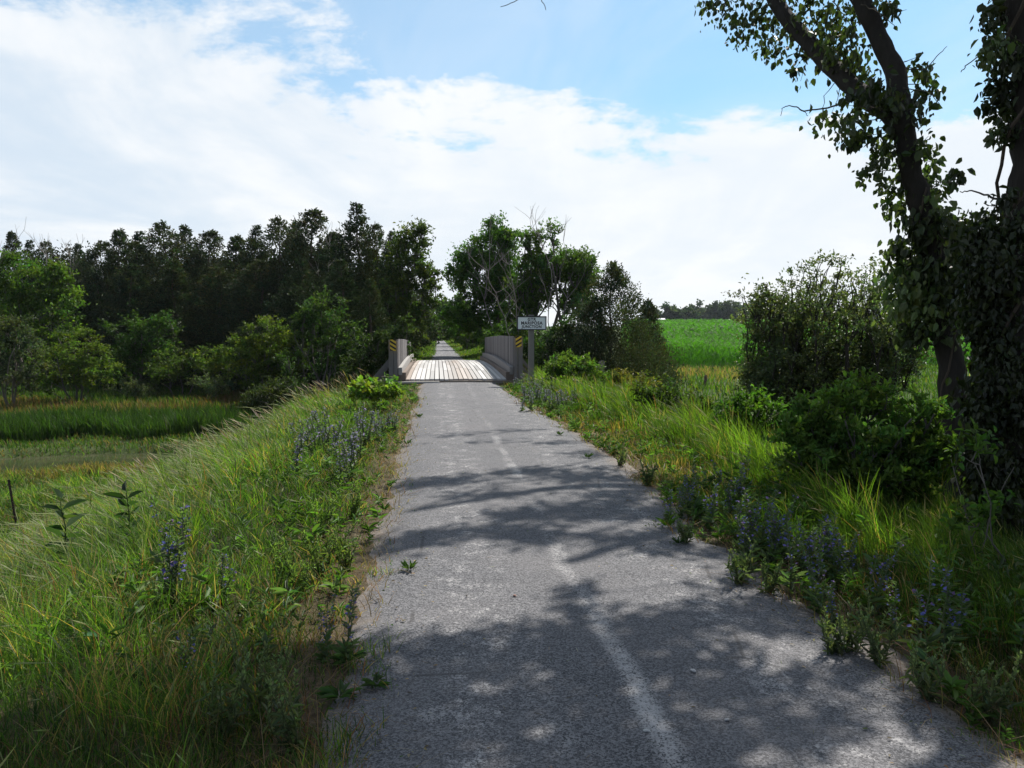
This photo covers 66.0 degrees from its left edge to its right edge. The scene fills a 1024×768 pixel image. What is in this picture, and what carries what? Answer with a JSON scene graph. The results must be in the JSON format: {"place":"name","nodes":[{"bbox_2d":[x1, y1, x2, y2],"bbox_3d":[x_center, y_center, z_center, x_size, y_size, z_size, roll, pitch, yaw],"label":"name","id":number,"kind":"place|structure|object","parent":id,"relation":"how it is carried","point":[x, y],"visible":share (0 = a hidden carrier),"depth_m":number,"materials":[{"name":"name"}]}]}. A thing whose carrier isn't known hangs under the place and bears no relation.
{"place":"outdoors","nodes":[
{"label":"outdoors","id":0,"kind":"place"},
{"bbox_2d":[0,453,185,473],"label":"pond water","id":1,"kind":"structure","parent":0,"point":[25,462],"depth_m":28.17,"materials":[{"name":"green liquid"}]},
{"bbox_2d":[0,0,1012,326],"label":"sky","id":2,"kind":"structure","parent":0,"point":[670,151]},
{"bbox_2d":[0,326,1023,767],"bbox_3d":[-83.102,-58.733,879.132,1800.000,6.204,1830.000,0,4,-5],"label":"ground","id":3,"kind":"structure","parent":0,"point":[314,710],"depth_m":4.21,"materials":[{"name":"green plant"}]},
{"bbox_2d":[0,231,45,378],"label":"cedar tree","id":4,"kind":"object","parent":3,"relation":"on","point":[11,239],"visible":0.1,"depth_m":69.25,"materials":[{"name":"green plant"}]},
{"bbox_2d":[0,312,56,406],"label":"willow bush","id":5,"kind":"object","parent":3,"relation":"on","point":[7,371],"visible":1,"depth_m":39.73,"materials":[{"name":"green plant"}]},
{"bbox_2d":[1,239,60,375],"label":"cedar tree","id":6,"kind":"object","parent":3,"relation":"on","point":[39,254],"visible":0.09,"depth_m":69.25,"materials":[{"name":"green plant"}]},
{"bbox_2d":[0,243,97,391],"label":"maple tree","id":7,"kind":"object","parent":3,"relation":"on","point":[52,278],"visible":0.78,"depth_m":48.75,"materials":[{"name":"green plant"}]},
{"bbox_2d":[41,488,96,559],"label":"milkweed","id":8,"kind":"object","parent":3,"relation":"on","point":[55,529],"visible":0.77,"depth_m":6.81,"materials":[{"name":"green plant"}]},
{"bbox_2d":[14,322,125,402],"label":"hawthorn bush","id":9,"kind":"object","parent":3,"relation":"on","point":[87,373],"visible":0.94,"depth_m":42.78,"materials":[{"name":"green plant"}]},
{"bbox_2d":[35,240,115,378],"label":"cedar tree","id":10,"kind":"object","parent":3,"relation":"on","point":[96,251],"visible":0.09,"depth_m":61.85,"materials":[{"name":"green plant"}]},
{"bbox_2d":[35,273,122,384],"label":"cedar tree","id":11,"kind":"object","parent":3,"relation":"on","point":[90,295],"visible":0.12,"depth_m":56.51,"materials":[{"name":"green plant"}]},
{"bbox_2d":[0,458,170,483],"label":"dead rushes","id":12,"kind":"object","parent":3,"relation":"on","point":[106,466],"visible":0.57,"depth_m":23.59,"materials":[{"name":"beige plant"}]},
{"bbox_2d":[0,431,233,543],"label":"marsh grass","id":13,"kind":"structure","parent":3,"relation":"on","point":[120,438],"depth_m":29.79,"materials":[{"name":"green plant"}]},
{"bbox_2d":[64,228,169,353],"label":"cedar tree","id":14,"kind":"object","parent":3,"relation":"on","point":[115,258],"visible":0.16,"depth_m":58.37,"materials":[{"name":"green plant"}]},
{"bbox_2d":[102,480,143,534],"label":"milkweed","id":15,"kind":"object","parent":3,"relation":"on","point":[120,497],"visible":0.74,"depth_m":6.85,"materials":[{"name":"green plant"}]},
{"bbox_2d":[66,263,182,389],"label":"cedar tree","id":16,"kind":"object","parent":3,"relation":"on","point":[126,278],"visible":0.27,"depth_m":53.80,"materials":[{"name":"green plant"}]},
{"bbox_2d":[104,376,167,397],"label":"shrub","id":17,"kind":"object","parent":3,"relation":"on","point":[138,387],"visible":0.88,"depth_m":45.09,"materials":[{"name":"green plant"}]},
{"bbox_2d":[95,308,185,386],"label":"vine covered bush","id":18,"kind":"object","parent":3,"relation":"on","point":[133,359],"visible":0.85,"depth_m":47.73,"materials":[{"name":"green plant"}]},
{"bbox_2d":[69,219,215,386],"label":"cedar tree","id":19,"kind":"object","parent":3,"relation":"on","point":[163,246],"visible":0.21,"depth_m":56.18,"materials":[{"name":"green plant"}]},
{"bbox_2d":[105,258,211,387],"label":"cedar tree","id":20,"kind":"object","parent":3,"relation":"on","point":[176,265],"visible":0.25,"depth_m":53.96,"materials":[{"name":"green plant"}]},
{"bbox_2d":[0,389,317,442],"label":"reeds","id":21,"kind":"object","parent":3,"relation":"on","point":[48,423],"visible":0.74,"depth_m":32.36,"materials":[{"name":"green plant"}]},
{"bbox_2d":[147,494,176,580],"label":"bugloss plant","id":22,"kind":"object","parent":3,"relation":"on","point":[157,560],"visible":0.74,"depth_m":5.48,"materials":[{"name":"green plant"}]},
{"bbox_2d":[0,378,335,416],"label":"meadow grass","id":23,"kind":"structure","parent":3,"relation":"on","point":[102,396],"depth_m":42.45,"materials":[{"name":"green plant"}]},
{"bbox_2d":[132,224,205,344],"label":"cedar tree","id":24,"kind":"object","parent":3,"relation":"on","point":[185,231],"visible":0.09,"depth_m":59.01,"materials":[{"name":"green plant"}]},
{"bbox_2d":[151,505,198,615],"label":"bugloss plant","id":25,"kind":"object","parent":3,"relation":"on","point":[179,553],"visible":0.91,"depth_m":4.46,"materials":[{"name":"green plant"}]},
{"bbox_2d":[0,236,362,376],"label":"woods interior","id":26,"kind":"object","parent":3,"relation":"on","point":[63,256],"visible":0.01,"depth_m":63.99,"materials":[{"name":"green plant"}]},
{"bbox_2d":[143,341,233,396],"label":"dogwood bush","id":27,"kind":"object","parent":3,"relation":"on","point":[195,358],"visible":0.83,"depth_m":44.95,"materials":[{"name":"green plant"}]},
{"bbox_2d":[136,264,246,390],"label":"cedar tree","id":28,"kind":"object","parent":3,"relation":"on","point":[205,305],"visible":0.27,"depth_m":51.80,"materials":[{"name":"green plant"}]},
{"bbox_2d":[154,229,238,379],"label":"cedar tree","id":29,"kind":"object","parent":3,"relation":"on","point":[208,237],"visible":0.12,"depth_m":57.01,"materials":[{"name":"green plant"}]},
{"bbox_2d":[184,372,233,398],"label":"shrub","id":30,"kind":"object","parent":3,"relation":"on","point":[208,387],"visible":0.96,"depth_m":43.59,"materials":[{"name":"green plant"}]},
{"bbox_2d":[174,234,254,349],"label":"cedar tree","id":31,"kind":"object","parent":3,"relation":"on","point":[235,247],"visible":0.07,"depth_m":55.42,"materials":[{"name":"green plant"}]},
{"bbox_2d":[181,610,253,743],"bbox_3d":[-1.143,1.194,3.132,0.259,0.509,0.314,0,4,-5],"label":"weed clump","id":32,"kind":"object","parent":3,"relation":"on","point":[230,706],"visible":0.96,"depth_m":3.10,"materials":[{"name":"green plant"}]},
{"bbox_2d":[0,382,444,767],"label":"verge herbs","id":33,"kind":"object","parent":3,"relation":"on","point":[333,585],"visible":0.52,"depth_m":4.71,"materials":[{"name":"green plant"}]},
{"bbox_2d":[184,259,310,390],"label":"cedar tree","id":34,"kind":"object","parent":3,"relation":"on","point":[262,267],"visible":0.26,"depth_m":49.67,"materials":[{"name":"green plant"}]},
{"bbox_2d":[187,215,314,376],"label":"cedar tree","id":35,"kind":"object","parent":3,"relation":"on","point":[277,223],"visible":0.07,"depth_m":53.43,"materials":[{"name":"green plant"}]},
{"bbox_2d":[200,314,314,408],"bbox_3d":[-12.584,-0.799,38.995,5.691,5.358,3.922,0,4,-5],"label":"honeysuckle bush","id":36,"kind":"object","parent":3,"relation":"on","point":[252,351],"visible":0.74,"depth_m":38.52,"materials":[{"name":"green plant"}]},
{"bbox_2d":[219,611,296,727],"bbox_3d":[-1.039,1.192,3.269,0.320,0.489,0.227,0,4,-5],"label":"weed clump","id":37,"kind":"object","parent":3,"relation":"on","point":[261,689],"visible":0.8,"depth_m":3.25,"materials":[{"name":"green plant"}]},
{"bbox_2d":[240,382,279,424],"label":"shrub","id":38,"kind":"object","parent":3,"relation":"on","point":[254,405],"visible":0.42,"depth_m":32.08,"materials":[{"name":"green plant"}]},
{"bbox_2d":[210,258,337,391],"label":"cedar tree","id":39,"kind":"object","parent":3,"relation":"on","point":[298,280],"visible":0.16,"depth_m":46.20,"materials":[{"name":"green plant"}]},
{"bbox_2d":[242,373,312,417],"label":"shrub","id":40,"kind":"object","parent":3,"relation":"on","point":[269,392],"visible":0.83,"depth_m":30.08,"materials":[{"name":"green plant"}]},
{"bbox_2d":[256,650,305,757],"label":"weed clump","id":41,"kind":"object","parent":3,"relation":"on","point":[291,725],"visible":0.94,"depth_m":2.96,"materials":[{"name":"green plant"}]},
{"bbox_2d":[207,207,357,378],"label":"cedar tree","id":42,"kind":"object","parent":3,"relation":"on","point":[315,215],"visible":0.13,"depth_m":51.56,"materials":[{"name":"green plant"}]},
{"bbox_2d":[267,526,297,585],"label":"weed clump","id":43,"kind":"object","parent":3,"relation":"on","point":[280,563],"visible":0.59,"depth_m":5.01,"materials":[{"name":"green plant"}]},
{"bbox_2d":[279,539,326,598],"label":"weed clump","id":44,"kind":"object","parent":3,"relation":"on","point":[289,568],"visible":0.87,"depth_m":4.78,"materials":[{"name":"green plant"}]},
{"bbox_2d":[302,522,338,578],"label":"weed clump","id":45,"kind":"object","parent":3,"relation":"on","point":[311,555],"visible":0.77,"depth_m":5.12,"materials":[{"name":"green plant"}]},
{"bbox_2d":[272,284,372,398],"bbox_3d":[-8.030,-0.971,33.369,4.299,6.432,2.675,0,4,4],"label":"chokecherry bush","id":46,"kind":"object","parent":3,"relation":"on","point":[306,318],"visible":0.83,"depth_m":33.10,"materials":[{"name":"green plant"}]},
{"bbox_2d":[275,258,374,387],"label":"cedar tree","id":47,"kind":"object","parent":3,"relation":"on","point":[343,278],"visible":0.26,"depth_m":40.65,"materials":[{"name":"green plant"}]},
{"bbox_2d":[313,593,336,662],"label":"bugloss plant","id":48,"kind":"object","parent":3,"relation":"on","point":[321,656],"visible":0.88,"depth_m":3.80,"materials":[{"name":"green plant"}]},
{"bbox_2d":[331,578,361,666],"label":"bugloss plant","id":49,"kind":"object","parent":3,"relation":"on","point":[348,646],"visible":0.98,"depth_m":3.74,"materials":[{"name":"green plant"}]},
{"bbox_2d":[327,520,365,570],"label":"weed clump","id":50,"kind":"object","parent":3,"relation":"on","point":[345,560],"visible":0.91,"depth_m":5.24,"materials":[{"name":"green plant"}]},
{"bbox_2d":[268,201,457,372],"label":"cedar tree","id":51,"kind":"object","parent":3,"relation":"on","point":[346,253],"visible":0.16,"depth_m":44.30,"materials":[{"name":"green plant"}]},
{"bbox_2d":[328,277,398,382],"bbox_3d":[-6.393,-2.179,36.521,4.382,5.548,4.119,0,4,6],"label":"cedar tree","id":52,"kind":"object","parent":3,"relation":"on","point":[365,299],"visible":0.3,"depth_m":36.16,"materials":[{"name":"green plant"}]},
{"bbox_2d":[345,372,405,410],"bbox_3d":[-2.744,0.237,15.848,1.232,0.953,1.034,0,4,-5],"label":"grape tangle","id":53,"kind":"object","parent":3,"relation":"on","point":[369,388],"visible":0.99,"depth_m":15.71,"materials":[{"name":"green plant"}]},
{"bbox_2d":[333,312,420,389],"bbox_3d":[-5.243,-0.185,30.700,3.493,5.221,2.614,0,4,-5],"label":"alder bush","id":54,"kind":"object","parent":3,"relation":"on","point":[370,366],"visible":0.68,"depth_m":30.36,"materials":[{"name":"green plant"}]},
{"bbox_2d":[331,223,436,358],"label":"cedar tree","id":55,"kind":"object","parent":3,"relation":"on","point":[379,241],"visible":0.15,"depth_m":42.73,"materials":[{"name":"green plant"}]},
{"bbox_2d":[363,231,439,358],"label":"cedar tree","id":56,"kind":"object","parent":3,"relation":"on","point":[390,235],"visible":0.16,"depth_m":41.00,"materials":[{"name":"green plant"}]},
{"bbox_2d":[374,215,446,346],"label":"ash tree","id":57,"kind":"object","parent":3,"relation":"on","point":[416,265],"visible":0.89,"depth_m":40.03,"materials":[{"name":"green plant"}]},
{"bbox_2d":[332,338,539,393],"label":"verge grass","id":58,"kind":"structure","parent":3,"relation":"on","point":[472,353],"depth_m":52.28,"materials":[{"name":"green plant"}]},
{"bbox_2d":[373,336,527,385],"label":"wooden bridge","id":59,"kind":"structure","parent":3,"relation":"on","point":[501,360],"depth_m":25.67,"materials":[{"name":"grey wood"}]},
{"bbox_2d":[440,317,493,349],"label":"hazel bush","id":60,"kind":"object","parent":3,"relation":"on","point":[464,341],"visible":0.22,"depth_m":59.75,"materials":[{"name":"green plant"}]},
{"bbox_2d":[435,210,529,346],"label":"poplar tree","id":61,"kind":"object","parent":3,"relation":"on","point":[471,317],"visible":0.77,"depth_m":46.19,"materials":[{"name":"green plant"}]},
{"bbox_2d":[479,319,555,361],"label":"sumac bush","id":62,"kind":"object","parent":3,"relation":"on","point":[514,333],"visible":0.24,"depth_m":38.85,"materials":[{"name":"green plant"}]},
{"bbox_2d":[517,315,546,380],"bbox_3d":[0.559,-0.766,22.829,0.860,2.468,0.202,0,4,-5],"label":"trail sign","id":63,"kind":"object","parent":3,"relation":"on","point":[530,323],"visible":1,"depth_m":22.70,"materials":[{"name":"grey wood"}]},
{"bbox_2d":[497,217,604,361],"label":"elm tree","id":64,"kind":"object","parent":3,"relation":"on","point":[530,293],"visible":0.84,"depth_m":42.60,"materials":[{"name":"green plant"}]},
{"bbox_2d":[534,309,590,373],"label":"dark bush","id":65,"kind":"object","parent":3,"relation":"on","point":[564,328],"visible":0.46,"depth_m":34.07,"materials":[{"name":"green plant"}]},
{"bbox_2d":[538,348,613,386],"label":"weedy shrub","id":66,"kind":"object","parent":3,"relation":"on","point":[562,366],"visible":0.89,"depth_m":19.10,"materials":[{"name":"green plant"}]},
{"bbox_2d":[535,260,696,396],"bbox_3d":[4.492,-1.425,33.138,7.520,7.635,6.631,4,5,44],"label":"cedar tree","id":67,"kind":"object","parent":3,"relation":"on","point":[596,310],"visible":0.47,"depth_m":32.56,"materials":[{"name":"green plant"}]},
{"bbox_2d":[602,367,665,392],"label":"weedy shrub","id":68,"kind":"object","parent":3,"relation":"on","point":[627,376],"visible":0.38,"depth_m":19.27,"materials":[{"name":"green plant"}]},
{"bbox_2d":[620,297,679,394],"bbox_3d":[6.451,-1.274,36.791,3.153,5.520,3.027,2,4,29],"label":"cedar tree","id":69,"kind":"object","parent":3,"relation":"on","point":[648,310],"visible":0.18,"depth_m":36.41,"materials":[{"name":"green plant"}]},
{"bbox_2d":[628,369,727,415],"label":"weedy shrub","id":70,"kind":"object","parent":3,"relation":"on","point":[646,392],"visible":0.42,"depth_m":13.74,"materials":[{"name":"green plant"}]},
{"bbox_2d":[706,300,739,319],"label":"hedgerow tree","id":71,"kind":"object","parent":3,"relation":"on","point":[726,310],"visible":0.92,"depth_m":359.50,"materials":[{"name":"green plant"}]},
{"bbox_2d":[501,0,968,507],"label":"leaning tree","id":72,"kind":"object","parent":3,"relation":"on","point":[914,181],"visible":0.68,"depth_m":10.02,"materials":[{"name":"brown plant"}]},
{"bbox_2d":[694,0,977,430],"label":"climbing vine","id":73,"kind":"object","parent":72,"relation":"attached to","point":[915,302],"visible":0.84,"depth_m":9.97,"materials":[{"name":"green plant"}]},
{"bbox_2d":[724,536,759,585],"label":"weed clump","id":74,"kind":"object","parent":3,"relation":"on","point":[740,576],"visible":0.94,"depth_m":4.87,"materials":[{"name":"green plant"}]},
{"bbox_2d":[733,498,760,569],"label":"bugloss plant","id":75,"kind":"object","parent":3,"relation":"on","point":[745,540],"visible":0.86,"depth_m":5.22,"materials":[{"name":"green plant"}]},
{"bbox_2d":[732,487,763,559],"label":"bugloss plant","id":76,"kind":"object","parent":3,"relation":"on","point":[751,528],"visible":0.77,"depth_m":5.49,"materials":[{"name":"green plant"}]},
{"bbox_2d":[702,380,801,446],"bbox_3d":[3.550,0.549,11.533,1.614,1.217,1.183,-3,5,-33],"label":"green shrub","id":77,"kind":"object","parent":3,"relation":"on","point":[746,407],"visible":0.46,"depth_m":11.25,"materials":[{"name":"green plant"}]},
{"bbox_2d":[496,364,1023,764],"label":"verge grass","id":78,"kind":"structure","parent":3,"relation":"on","point":[647,421],"depth_m":6.44,"materials":[{"name":"green plant"}]},
{"bbox_2d":[497,379,1023,767],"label":"verge herbs","id":79,"kind":"object","parent":3,"relation":"on","point":[955,689],"visible":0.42,"depth_m":5.04,"materials":[{"name":"green plant"}]},
{"bbox_2d":[755,557,785,595],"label":"weed clump","id":80,"kind":"object","parent":3,"relation":"on","point":[773,583],"visible":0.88,"depth_m":4.72,"materials":[{"name":"green plant"}]},
{"bbox_2d":[756,497,786,566],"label":"bugloss plant","id":81,"kind":"object","parent":3,"relation":"on","point":[770,558],"visible":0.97,"depth_m":5.30,"materials":[{"name":"green plant"}]},
{"bbox_2d":[776,514,807,594],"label":"bugloss plant","id":82,"kind":"object","parent":3,"relation":"on","point":[789,579],"visible":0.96,"depth_m":4.74,"materials":[{"name":"green plant"}]},
{"bbox_2d":[611,363,974,498],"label":"field grass","id":83,"kind":"structure","parent":3,"relation":"on","point":[710,372],"depth_m":44.66,"materials":[{"name":"green plant"}]},
{"bbox_2d":[620,318,971,367],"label":"corn field","id":84,"kind":"structure","parent":3,"relation":"on","point":[713,341],"depth_m":78.80,"materials":[{"name":"green plant"}]},
{"bbox_2d":[797,542,829,613],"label":"bugloss plant","id":85,"kind":"object","parent":3,"relation":"on","point":[815,589],"visible":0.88,"depth_m":4.45,"materials":[{"name":"green plant"}]},
{"bbox_2d":[801,521,831,583],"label":"bugloss plant","id":86,"kind":"object","parent":3,"relation":"on","point":[817,555],"visible":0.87,"depth_m":4.94,"materials":[{"name":"green plant"}]},
{"bbox_2d":[720,248,935,428],"bbox_3d":[6.083,-0.182,15.163,3.798,4.855,3.279,2,4,28],"label":"hawthorn tree","id":87,"kind":"object","parent":3,"relation":"on","point":[796,361],"visible":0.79,"depth_m":14.67,"materials":[{"name":"green plant"}]},
{"bbox_2d":[816,606,847,656],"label":"weed clump","id":88,"kind":"object","parent":3,"relation":"on","point":[833,645],"visible":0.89,"depth_m":3.84,"materials":[{"name":"green plant"}]},
{"bbox_2d":[822,519,856,590],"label":"bugloss plant","id":89,"kind":"object","parent":3,"relation":"on","point":[843,567],"visible":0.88,"depth_m":4.95,"materials":[{"name":"green plant"}]},
{"bbox_2d":[837,591,875,652],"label":"weed clump","id":90,"kind":"object","parent":3,"relation":"on","point":[851,641],"visible":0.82,"depth_m":3.85,"materials":[{"name":"green plant"}]},
{"bbox_2d":[761,366,962,507],"bbox_3d":[3.315,0.601,7.411,1.966,1.532,1.310,-2,4,-26],"label":"dogwood shrub","id":91,"kind":"object","parent":3,"relation":"on","point":[918,449],"visible":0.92,"depth_m":7.21,"materials":[{"name":"green plant"}]},
{"bbox_2d":[857,540,903,614],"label":"bugloss plant","id":92,"kind":"object","parent":3,"relation":"on","point":[877,592],"visible":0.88,"depth_m":4.47,"materials":[{"name":"green plant"}]},
{"bbox_2d":[859,607,902,668],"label":"weed clump","id":93,"kind":"object","parent":3,"relation":"on","point":[874,642],"visible":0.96,"depth_m":3.72,"materials":[{"name":"green plant"}]},
{"bbox_2d":[880,577,907,640],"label":"bugloss plant","id":94,"kind":"object","parent":3,"relation":"on","point":[894,623],"visible":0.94,"depth_m":4.09,"materials":[{"name":"green plant"}]},
{"bbox_2d":[895,555,945,660],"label":"bugloss plant","id":95,"kind":"object","parent":3,"relation":"on","point":[933,637],"visible":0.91,"depth_m":3.82,"materials":[{"name":"green plant"}]},
{"bbox_2d":[899,635,954,703],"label":"weed clump","id":96,"kind":"object","parent":3,"relation":"on","point":[921,669],"visible":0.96,"depth_m":3.37,"materials":[{"name":"green plant"}]},
{"bbox_2d":[930,565,973,658],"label":"bugloss plant","id":97,"kind":"object","parent":3,"relation":"on","point":[952,627],"visible":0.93,"depth_m":3.88,"materials":[{"name":"green plant"}]},
{"bbox_2d":[939,417,1021,578],"bbox_3d":[3.176,0.850,5.313,0.610,1.274,0.712,1,4,10],"label":"sapling shrub","id":98,"kind":"object","parent":3,"relation":"on","point":[991,507],"visible":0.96,"depth_m":5.25,"materials":[{"name":"green plant"}]},
{"bbox_2d":[959,643,1022,726],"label":"weed clump","id":99,"kind":"object","parent":3,"relation":"on","point":[998,699],"visible":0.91,"depth_m":3.21,"materials":[{"name":"green leaves"}]},
{"bbox_2d":[960,0,1023,544],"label":"tree","id":100,"kind":"object","parent":3,"relation":"on","point":[1016,177],"visible":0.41,"depth_m":6.38,"materials":[{"name":"brown plant"}]},
{"bbox_2d":[936,0,1023,542],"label":"climbing vine","id":101,"kind":"object","parent":100,"relation":"attached to","point":[994,390],"visible":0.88,"depth_m":6.33,"materials":[{"name":"green plant"}]},
{"bbox_2d":[314,382,1023,767],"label":"path","id":102,"kind":"structure","parent":0,"point":[644,626],"depth_m":3.96,"materials":[{"name":"grey asphalt"}]},
{"bbox_2d":[315,679,363,709],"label":"path weed","id":103,"kind":"object","parent":102,"relation":"on","point":[328,692],"visible":1,"depth_m":3.38,"materials":[{"name":"green plant"}]},
{"bbox_2d":[330,395,1014,767],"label":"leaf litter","id":104,"kind":"object","parent":102,"relation":"on","point":[596,695],"visible":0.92,"depth_m":3.68,"materials":[{"name":"brown plant"}]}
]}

